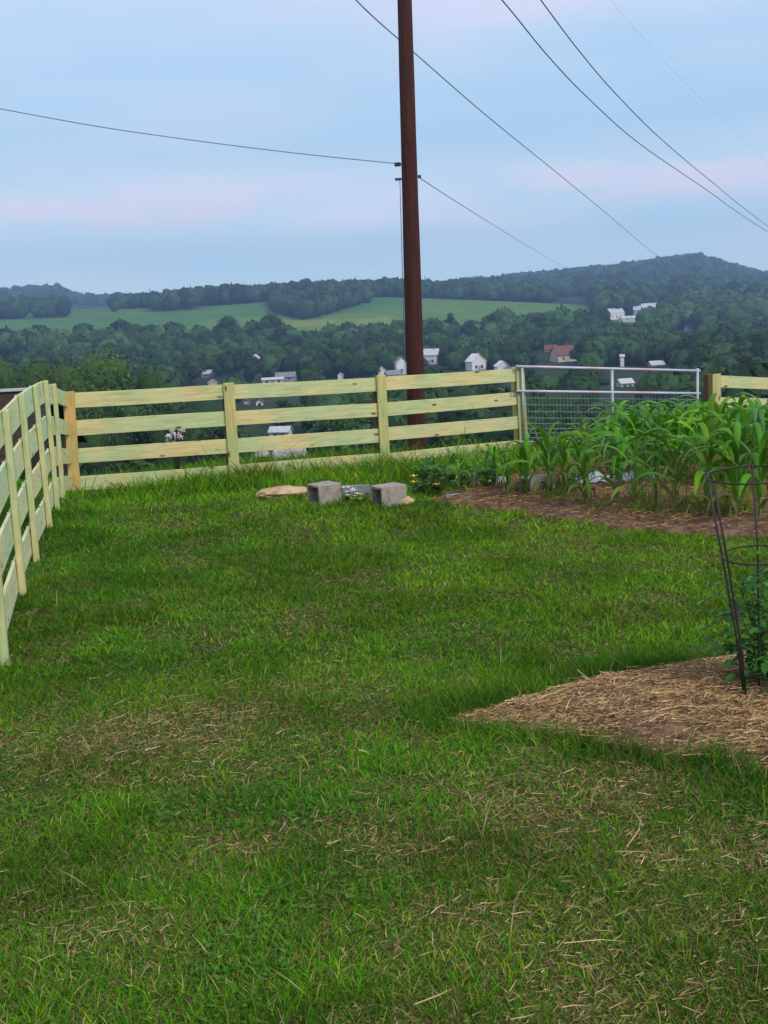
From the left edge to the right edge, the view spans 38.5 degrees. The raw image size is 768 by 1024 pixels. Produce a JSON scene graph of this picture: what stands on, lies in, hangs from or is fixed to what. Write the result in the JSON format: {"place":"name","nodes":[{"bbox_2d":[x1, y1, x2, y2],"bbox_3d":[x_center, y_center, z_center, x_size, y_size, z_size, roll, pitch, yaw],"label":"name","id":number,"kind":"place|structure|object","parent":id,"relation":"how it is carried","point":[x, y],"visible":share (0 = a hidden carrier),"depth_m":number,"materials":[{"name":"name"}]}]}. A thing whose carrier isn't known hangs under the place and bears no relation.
{"place":"outdoors","nodes":[
{"label":"outdoors","id":0,"kind":"place"},
{"bbox_2d":[17,451,403,480],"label":"slope grass","id":1,"kind":"structure","parent":0,"point":[86,474],"depth_m":19.83,"materials":[{"name":"green plant"}]},
{"bbox_2d":[0,296,767,1023],"bbox_3d":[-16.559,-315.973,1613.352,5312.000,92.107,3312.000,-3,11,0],"label":"ground","id":2,"kind":"structure","parent":0,"point":[384,310],"depth_m":4.70,"materials":[{"name":"green plant"}]},
{"bbox_2d":[2,335,24,361],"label":"tree","id":3,"kind":"object","parent":2,"relation":"on","point":[12,347],"visible":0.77,"depth_m":549.57,"materials":[{"name":"green plant"}]},
{"bbox_2d":[0,357,30,391],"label":"tree","id":4,"kind":"object","parent":2,"relation":"on","point":[10,377],"visible":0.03,"depth_m":119.58,"materials":[{"name":"green plant"}]},
{"bbox_2d":[0,380,72,665],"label":"board fence","id":5,"kind":"object","parent":2,"relation":"on","point":[17,410],"visible":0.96,"depth_m":9.39,"materials":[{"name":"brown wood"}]},
{"bbox_2d":[17,356,57,386],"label":"tree","id":6,"kind":"object","parent":2,"relation":"on","point":[37,372],"visible":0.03,"depth_m":128.25,"materials":[{"name":"green plant"}]},
{"bbox_2d":[0,388,86,478],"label":"shed","id":7,"kind":"structure","parent":2,"relation":"on","point":[6,396],"depth_m":21.65,"materials":[{"name":"brown"}]},
{"bbox_2d":[0,282,141,305],"bbox_3d":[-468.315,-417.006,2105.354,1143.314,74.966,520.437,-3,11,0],"label":"distant woods","id":8,"kind":"object","parent":2,"relation":"on","point":[59,290],"visible":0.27,"depth_m":1873.59,"materials":[{"name":"green plant"}]},
{"bbox_2d":[45,359,132,475],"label":"tree","id":9,"kind":"object","parent":2,"relation":"on","point":[67,378],"visible":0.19,"depth_m":116.11,"materials":[{"name":"green plant"}]},
{"bbox_2d":[0,287,199,318],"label":"distant woods","id":10,"kind":"object","parent":2,"relation":"on","point":[21,305],"visible":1,"depth_m":1007.60,"materials":[{"name":"green plant"}]},
{"bbox_2d":[108,345,140,366],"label":"tree","id":11,"kind":"object","parent":2,"relation":"on","point":[126,353],"visible":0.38,"depth_m":422.94,"materials":[{"name":"green plant"}]},
{"bbox_2d":[74,346,175,470],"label":"tree","id":12,"kind":"object","parent":2,"relation":"on","point":[103,373],"visible":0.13,"depth_m":123.87,"materials":[{"name":"green plant"}]},
{"bbox_2d":[108,318,142,333],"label":"tree","id":13,"kind":"object","parent":2,"relation":"on","point":[116,323],"visible":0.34,"depth_m":616.76,"materials":[{"name":"green plant"}]},
{"bbox_2d":[111,459,157,473],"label":"shrub","id":14,"kind":"object","parent":2,"relation":"on","point":[135,462],"visible":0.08,"depth_m":29.82,"materials":[{"name":"green plant"}]},
{"bbox_2d":[141,349,168,367],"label":"tree","id":15,"kind":"object","parent":2,"relation":"on","point":[154,358],"visible":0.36,"depth_m":413.56,"materials":[{"name":"green plant"}]},
{"bbox_2d":[132,364,197,470],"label":"tree","id":16,"kind":"object","parent":2,"relation":"on","point":[147,380],"visible":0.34,"depth_m":122.92,"materials":[{"name":"green plant"}]},
{"bbox_2d":[165,429,184,469],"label":"flowering shrub","id":17,"kind":"object","parent":2,"relation":"on","point":[173,436],"visible":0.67,"depth_m":15.78,"materials":[{"name":"white plant"}]},
{"bbox_2d":[179,351,209,383],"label":"tree","id":18,"kind":"object","parent":2,"relation":"on","point":[192,365],"visible":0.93,"depth_m":432.83,"materials":[{"name":"green plant"}]},
{"bbox_2d":[186,427,216,464],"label":"tree","id":19,"kind":"object","parent":2,"relation":"on","point":[205,433],"visible":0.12,"depth_m":127.80,"materials":[{"name":"green plant"}]},
{"bbox_2d":[211,351,234,377],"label":"tree","id":20,"kind":"object","parent":2,"relation":"on","point":[221,363],"visible":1,"depth_m":453.90,"materials":[{"name":"green plant"}]},
{"bbox_2d":[195,426,251,466],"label":"tree","id":21,"kind":"object","parent":2,"relation":"on","point":[241,432],"visible":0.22,"depth_m":120.41,"materials":[{"name":"green plant"}]},
{"bbox_2d":[211,315,242,334],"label":"tree","id":22,"kind":"object","parent":2,"relation":"on","point":[226,324],"visible":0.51,"depth_m":586.59,"materials":[{"name":"green plant"}]},
{"bbox_2d":[225,348,242,374],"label":"tree","id":23,"kind":"object","parent":2,"relation":"on","point":[234,356],"visible":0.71,"depth_m":463.10,"materials":[{"name":"green plant"}]},
{"bbox_2d":[240,350,263,383],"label":"tree","id":24,"kind":"object","parent":2,"relation":"on","point":[252,364],"visible":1,"depth_m":413.96,"materials":[{"name":"green plant"}]},
{"bbox_2d":[0,311,521,352],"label":"distant woods","id":25,"kind":"object","parent":2,"relation":"on","point":[37,336],"visible":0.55,"depth_m":572.43,"materials":[{"name":"green plant"}]},
{"bbox_2d":[244,312,283,334],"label":"tree","id":26,"kind":"object","parent":2,"relation":"on","point":[270,320],"visible":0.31,"depth_m":587.73,"materials":[{"name":"green plant"}]},
{"bbox_2d":[267,326,290,342],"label":"tree","id":27,"kind":"object","parent":2,"relation":"on","point":[279,334],"visible":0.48,"depth_m":550.00,"materials":[{"name":"green plant"}]},
{"bbox_2d":[267,426,293,435],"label":"building","id":28,"kind":"structure","parent":2,"relation":"on","point":[281,430],"depth_m":229.11,"materials":[{"name":"white"}]},
{"bbox_2d":[255,485,306,498],"bbox_3d":[-1.132,-0.243,12.523,0.672,0.118,0.445,-3,11,0],"label":"flat stone","id":29,"kind":"object","parent":2,"relation":"on","point":[281,491],"visible":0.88,"depth_m":12.37,"materials":[{"name":"beige stone"}]},
{"bbox_2d":[271,397,296,425],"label":"tree","id":30,"kind":"object","parent":2,"relation":"on","point":[283,402],"visible":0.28,"depth_m":245.93,"materials":[{"name":"green plant"}]},
{"bbox_2d":[63,367,527,491],"bbox_3d":[-1.017,-1.175,16.188,7.116,1.702,0.452,-7,11,-20],"label":"board fence","id":31,"kind":"object","parent":2,"relation":"on","point":[231,445],"visible":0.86,"depth_m":15.78,"materials":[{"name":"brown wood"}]},
{"bbox_2d":[513,365,700,442],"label":"metal gate","id":32,"kind":"structure","parent":31,"relation":"attached to","point":[612,392],"depth_m":17.85,"materials":[{"name":"metal"}]},
{"bbox_2d":[284,334,308,346],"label":"tree","id":33,"kind":"object","parent":2,"relation":"on","point":[296,340],"visible":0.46,"depth_m":510.70,"materials":[{"name":"green plant"}]},
{"bbox_2d":[306,419,331,457],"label":"tree","id":34,"kind":"object","parent":2,"relation":"on","point":[322,426],"visible":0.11,"depth_m":135.62,"materials":[{"name":"green plant"}]},
{"bbox_2d":[264,278,375,319],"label":"distant woods","id":35,"kind":"object","parent":2,"relation":"on","point":[307,299],"visible":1,"depth_m":952.82,"materials":[{"name":"green plant"}]},
{"bbox_2d":[306,481,341,506],"bbox_3d":[-0.641,-0.191,11.787,0.280,0.235,0.250,-10,13,-34],"label":"concrete block","id":36,"kind":"object","parent":2,"relation":"on","point":[323,490],"depth_m":11.71,"materials":[{"name":"grey concrete"}]},
{"bbox_2d":[313,347,345,378],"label":"tree","id":37,"kind":"object","parent":2,"relation":"on","point":[324,357],"visible":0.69,"depth_m":423.09,"materials":[{"name":"green plant"}]},
{"bbox_2d":[324,418,370,455],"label":"tree","id":38,"kind":"object","parent":2,"relation":"on","point":[351,423],"visible":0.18,"depth_m":119.78,"materials":[{"name":"green plant"}]},
{"bbox_2d":[342,484,369,496],"bbox_3d":[-0.309,-0.233,12.191,0.303,0.130,0.040,-2,11,9],"label":"plank","id":39,"kind":"object","parent":2,"relation":"on","point":[365,488],"visible":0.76,"depth_m":12.17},
{"bbox_2d":[324,417,398,452],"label":"tree","id":40,"kind":"object","parent":2,"relation":"on","point":[364,422],"visible":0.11,"depth_m":128.87,"materials":[{"name":"green plant"}]},
{"bbox_2d":[354,355,380,377],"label":"tree","id":41,"kind":"object","parent":2,"relation":"on","point":[366,367],"visible":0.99,"depth_m":395.31,"materials":[{"name":"green plant"}]},
{"bbox_2d":[180,276,559,305],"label":"distant woods","id":42,"kind":"object","parent":2,"relation":"on","point":[548,291],"visible":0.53,"depth_m":1045.65,"materials":[{"name":"green plant"}]},
{"bbox_2d":[0,316,767,465],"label":"woods","id":43,"kind":"object","parent":2,"relation":"on","point":[672,349],"visible":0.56,"depth_m":398.65,"materials":[{"name":"green plant"}]},
{"bbox_2d":[0,583,767,1023],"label":"loose straw","id":44,"kind":"object","parent":2,"relation":"on","point":[404,843],"visible":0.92,"depth_m":3.83,"materials":[{"name":"beige plant"}]},
{"bbox_2d":[370,482,406,507],"bbox_3d":[0.049,-0.171,11.472,0.300,0.225,0.235,-9,12,-30],"label":"concrete block","id":45,"kind":"object","parent":2,"relation":"on","point":[394,492],"depth_m":11.39,"materials":[{"name":"grey concrete"}]},
{"bbox_2d":[394,0,426,450],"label":"utility pole","id":46,"kind":"object","parent":2,"relation":"on","point":[413,335],"visible":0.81,"depth_m":17.93,"materials":[{"name":"wood"}]},
{"bbox_2d":[0,108,393,163],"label":"overhead wire","id":47,"kind":"object","parent":46,"relation":"attached to","point":[197,140],"visible":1,"depth_m":17.57,"materials":[{"name":"black metal"}]},
{"bbox_2d":[406,474,443,495],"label":"squash plant","id":48,"kind":"object","parent":2,"relation":"on","point":[435,488],"visible":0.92,"depth_m":11.98,"materials":[{"name":"green plant"}]},
{"bbox_2d":[423,346,439,363],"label":"house","id":49,"kind":"structure","parent":2,"relation":"on","point":[430,356],"depth_m":467.92,"materials":[{"name":"white paint"}]},
{"bbox_2d":[423,319,447,334],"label":"tree","id":50,"kind":"object","parent":2,"relation":"on","point":[433,326],"visible":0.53,"depth_m":551.49,"materials":[{"name":"green plant"}]},
{"bbox_2d":[415,465,466,489],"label":"squash plant","id":51,"kind":"object","parent":2,"relation":"on","point":[440,478],"visible":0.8,"depth_m":12.46,"materials":[{"name":"green plant"}]},
{"bbox_2d":[437,343,457,369],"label":"tree","id":52,"kind":"object","parent":2,"relation":"on","point":[443,355],"visible":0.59,"depth_m":432.39,"materials":[{"name":"green plant"}]},
{"bbox_2d":[441,433,481,446],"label":"shrub","id":53,"kind":"object","parent":2,"relation":"on","point":[470,437],"visible":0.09,"depth_m":36.32,"materials":[{"name":"green plant"}]},
{"bbox_2d":[459,320,479,335],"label":"tree","id":54,"kind":"object","parent":2,"relation":"on","point":[467,328],"visible":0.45,"depth_m":550.90,"materials":[{"name":"green plant"}]},
{"bbox_2d":[464,351,486,370],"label":"house","id":55,"kind":"structure","parent":2,"relation":"on","point":[475,361],"depth_m":422.76,"materials":[{"name":"white paint"}]},
{"bbox_2d":[513,345,538,365],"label":"tree","id":56,"kind":"object","parent":2,"relation":"on","point":[530,352],"visible":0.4,"depth_m":424.32,"materials":[{"name":"green plant"}]},
{"bbox_2d":[497,393,561,446],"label":"tree","id":57,"kind":"object","parent":2,"relation":"on","point":[534,417],"visible":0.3,"depth_m":125.49,"materials":[{"name":"green plant"}]},
{"bbox_2d":[520,474,555,491],"bbox_3d":[1.597,-0.253,11.426,0.300,0.240,0.220,-7,11,-22],"label":"concrete block","id":58,"kind":"object","parent":2,"relation":"on","point":[536,478],"depth_m":11.32,"materials":[{"name":"grey concrete"}]},
{"bbox_2d":[527,313,557,327],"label":"tree","id":59,"kind":"object","parent":2,"relation":"on","point":[541,320],"visible":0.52,"depth_m":607.78,"materials":[{"name":"green plant"}]},
{"bbox_2d":[549,343,576,361],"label":"house","id":60,"kind":"structure","parent":2,"relation":"on","point":[558,354],"depth_m":446.45,"materials":[{"name":"beige"}]},
{"bbox_2d":[561,394,600,431],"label":"tree","id":61,"kind":"object","parent":2,"relation":"on","point":[577,409],"visible":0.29,"depth_m":140.12,"materials":[{"name":"green plant"}]},
{"bbox_2d":[427,444,767,538],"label":"corn garden bed","id":62,"kind":"object","parent":2,"relation":"on","point":[702,525],"visible":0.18,"depth_m":10.26,"materials":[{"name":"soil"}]},
{"bbox_2d":[463,461,501,485],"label":"squash plant","id":63,"kind":"object","parent":62,"relation":"on","point":[485,473],"visible":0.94,"depth_m":11.75,"materials":[{"name":"green plant"}]},
{"bbox_2d":[483,444,516,485],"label":"corn plant","id":64,"kind":"object","parent":62,"relation":"on","point":[492,453],"visible":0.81,"depth_m":11.80,"materials":[{"name":"green plant"}]},
{"bbox_2d":[495,434,551,493],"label":"corn plant","id":65,"kind":"object","parent":62,"relation":"on","point":[524,452],"visible":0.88,"depth_m":11.19,"materials":[{"name":"green plant"}]},
{"bbox_2d":[497,421,580,499],"bbox_3d":[1.571,-0.516,11.083,0.986,0.780,0.500,-11,13,-38],"label":"corn plant","id":66,"kind":"object","parent":62,"relation":"on","point":[545,447],"visible":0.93,"depth_m":10.95,"materials":[{"name":"green plant"}]},
{"bbox_2d":[541,430,593,494],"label":"corn plant","id":67,"kind":"object","parent":62,"relation":"on","point":[564,452],"visible":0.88,"depth_m":11.01,"materials":[{"name":"green plant"}]},
{"bbox_2d":[567,449,605,503],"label":"corn plant","id":68,"kind":"object","parent":62,"relation":"on","point":[584,470],"visible":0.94,"depth_m":10.44,"materials":[{"name":"green plant"}]},
{"bbox_2d":[558,429,626,474],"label":"corn plant","id":69,"kind":"object","parent":62,"relation":"on","point":[598,437],"visible":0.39,"depth_m":12.01,"materials":[{"name":"green plant"}]},
{"bbox_2d":[578,403,630,466],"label":"corn plant","id":70,"kind":"object","parent":62,"relation":"on","point":[616,416],"visible":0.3,"depth_m":13.64,"materials":[{"name":"green plant"}]},
{"bbox_2d":[582,423,640,503],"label":"corn plant","id":71,"kind":"object","parent":62,"relation":"on","point":[621,447],"visible":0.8,"depth_m":10.35,"materials":[{"name":"green plant"}]},
{"bbox_2d":[580,428,648,486],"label":"corn plant","id":72,"kind":"object","parent":62,"relation":"on","point":[607,456],"visible":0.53,"depth_m":11.42,"materials":[{"name":"green plant"}]},
{"bbox_2d":[462,441,767,519],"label":"garden weeds","id":73,"kind":"object","parent":62,"relation":"on","point":[698,505],"visible":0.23,"depth_m":10.57,"materials":[{"name":"green plant"}]},
{"bbox_2d":[595,400,671,479],"bbox_3d":[2.704,-0.775,11.955,0.431,0.893,0.949,-8,12,-27],"label":"corn plant","id":74,"kind":"object","parent":62,"relation":"on","point":[631,432],"visible":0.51,"depth_m":11.88,"materials":[{"name":"green plant"}]},
{"bbox_2d":[585,410,682,485],"bbox_3d":[2.588,-0.624,11.273,0.984,0.856,0.466,1,11,23],"label":"corn plant","id":75,"kind":"object","parent":62,"relation":"on","point":[613,433],"visible":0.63,"depth_m":11.22,"materials":[{"name":"green plant"}]},
{"bbox_2d":[578,423,690,509],"bbox_3d":[2.278,-0.376,9.955,1.030,0.876,0.425,-1,11,11],"label":"corn plant","id":76,"kind":"object","parent":62,"relation":"on","point":[632,497],"visible":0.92,"depth_m":10.02,"materials":[{"name":"green plant"}]},
{"bbox_2d":[621,403,678,467],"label":"corn plant","id":77,"kind":"object","parent":62,"relation":"on","point":[639,414],"visible":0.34,"depth_m":12.39,"materials":[{"name":"green plant"}]},
{"bbox_2d":[607,427,699,506],"bbox_3d":[2.554,-0.412,10.170,0.952,0.780,0.468,2,12,25],"label":"corn plant","id":78,"kind":"object","parent":62,"relation":"on","point":[649,476],"visible":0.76,"depth_m":10.08,"materials":[{"name":"green plant"}]},
{"bbox_2d":[617,398,694,462],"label":"corn plant","id":79,"kind":"object","parent":62,"relation":"on","point":[653,415],"visible":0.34,"depth_m":13.09,"materials":[{"name":"green plant"}]},
{"bbox_2d":[620,409,697,465],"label":"corn plant","id":80,"kind":"object","parent":62,"relation":"on","point":[647,414],"visible":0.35,"depth_m":11.94,"materials":[{"name":"green plant"}]},
{"bbox_2d":[638,410,695,483],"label":"corn plant","id":81,"kind":"object","parent":62,"relation":"on","point":[674,431],"visible":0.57,"depth_m":11.27,"materials":[{"name":"green plant"}]},
{"bbox_2d":[627,430,730,515],"bbox_3d":[2.582,-0.320,9.689,0.954,0.829,0.374,2,11,23],"label":"corn plant","id":82,"kind":"object","parent":62,"relation":"on","point":[662,484],"visible":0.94,"depth_m":9.70,"materials":[{"name":"green plant"}]},
{"bbox_2d":[644,400,722,474],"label":"corn plant","id":83,"kind":"object","parent":62,"relation":"on","point":[691,408],"visible":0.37,"depth_m":11.89,"materials":[{"name":"green plant"}]},
{"bbox_2d":[651,415,731,485],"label":"corn plant","id":84,"kind":"object","parent":62,"relation":"on","point":[700,431],"visible":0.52,"depth_m":11.13,"materials":[{"name":"green plant"}]},
{"bbox_2d":[652,422,742,514],"bbox_3d":[2.730,-0.361,9.734,0.546,0.821,1.047,-4,11,-5],"label":"corn plant","id":85,"kind":"object","parent":62,"relation":"on","point":[700,472],"visible":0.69,"depth_m":9.66,"materials":[{"name":"green plant"}]},
{"bbox_2d":[676,393,762,470],"bbox_3d":[3.487,-0.801,11.761,1.017,0.945,0.548,-6,11,-17],"label":"corn plant","id":86,"kind":"object","parent":62,"relation":"on","point":[715,419],"visible":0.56,"depth_m":11.72,"materials":[{"name":"green plant"}]},
{"bbox_2d":[693,396,751,466],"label":"corn plant","id":87,"kind":"object","parent":62,"relation":"on","point":[717,409],"visible":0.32,"depth_m":12.31,"materials":[{"name":"green plant"}]},
{"bbox_2d":[686,422,767,513],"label":"corn plant","id":88,"kind":"object","parent":62,"relation":"on","point":[735,476],"visible":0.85,"depth_m":9.51,"materials":[{"name":"green plant"}]},
{"bbox_2d":[686,410,767,480],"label":"corn plant","id":89,"kind":"object","parent":62,"relation":"on","point":[746,425],"visible":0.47,"depth_m":11.18,"materials":[{"name":"green plant"}]},
{"bbox_2d":[714,405,767,472],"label":"corn plant","id":90,"kind":"object","parent":62,"relation":"on","point":[744,419],"visible":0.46,"depth_m":11.66,"materials":[{"name":"green plant"}]},
{"bbox_2d":[715,422,767,515],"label":"corn plant","id":91,"kind":"object","parent":62,"relation":"on","point":[759,472],"visible":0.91,"depth_m":9.41,"materials":[{"name":"green plant"}]},
{"bbox_2d":[739,397,767,470],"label":"corn plant","id":92,"kind":"object","parent":62,"relation":"on","point":[758,415],"visible":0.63,"depth_m":11.09,"materials":[{"name":"green plant"}]},
{"bbox_2d":[448,252,767,300],"bbox_3d":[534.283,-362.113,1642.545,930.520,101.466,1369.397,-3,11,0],"label":"distant woods","id":93,"kind":"object","parent":2,"relation":"on","point":[712,275],"visible":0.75,"depth_m":1412.59,"materials":[{"name":"green plant"}]},
{"bbox_2d":[448,650,767,776],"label":"straw mulch","id":94,"kind":"object","parent":2,"relation":"on","point":[660,691],"visible":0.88,"depth_m":5.05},
{"bbox_2d":[687,550,767,692],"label":"tomato plant","id":95,"kind":"object","parent":94,"relation":"on","point":[752,667],"visible":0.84,"depth_m":5.24,"materials":[{"name":"green plant"}]},
{"bbox_2d":[704,464,767,698],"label":"tomato cage","id":96,"kind":"object","parent":94,"relation":"on","point":[753,484],"visible":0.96,"depth_m":5.08,"materials":[{"name":"metal"}]},
{"bbox_2d":[491,287,767,331],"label":"distant woods","id":97,"kind":"object","parent":2,"relation":"on","point":[703,305],"visible":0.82,"depth_m":722.77,"materials":[{"name":"green plant"}]},
{"bbox_2d":[669,386,727,413],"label":"tree","id":98,"kind":"object","parent":2,"relation":"on","point":[700,395],"visible":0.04,"depth_m":124.89,"materials":[{"name":"green plant"}]},
{"bbox_2d":[688,350,724,368],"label":"tree","id":99,"kind":"object","parent":2,"relation":"on","point":[708,357],"visible":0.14,"depth_m":264.40,"materials":[{"name":"green plant"}]},
{"bbox_2d":[703,374,767,424],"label":"board fence","id":100,"kind":"object","parent":2,"relation":"on","point":[714,383],"visible":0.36,"depth_m":19.13,"materials":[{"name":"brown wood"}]},
{"bbox_2d":[729,350,764,370],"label":"tree","id":101,"kind":"object","parent":2,"relation":"on","point":[743,357],"visible":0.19,"depth_m":249.89,"materials":[{"name":"green plant"}]},
{"bbox_2d":[0,0,767,294],"label":"sky","id":102,"kind":"structure","parent":0,"point":[84,208],"materials":[{"name":"blue"}]},
{"bbox_2d":[356,0,761,322],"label":"overhead wire","id":103,"kind":"object","parent":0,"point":[497,124],"visible":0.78,"depth_m":25.35,"materials":[{"name":"black metal"}]},
{"bbox_2d":[501,0,767,231],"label":"overhead wire","id":104,"kind":"object","parent":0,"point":[602,111],"visible":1,"depth_m":22.51,"materials":[{"name":"black metal"}]},
{"bbox_2d":[540,0,766,225],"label":"overhead wire","id":105,"kind":"object","parent":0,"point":[627,105],"visible":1,"depth_m":22.24,"materials":[{"name":"black metal"}]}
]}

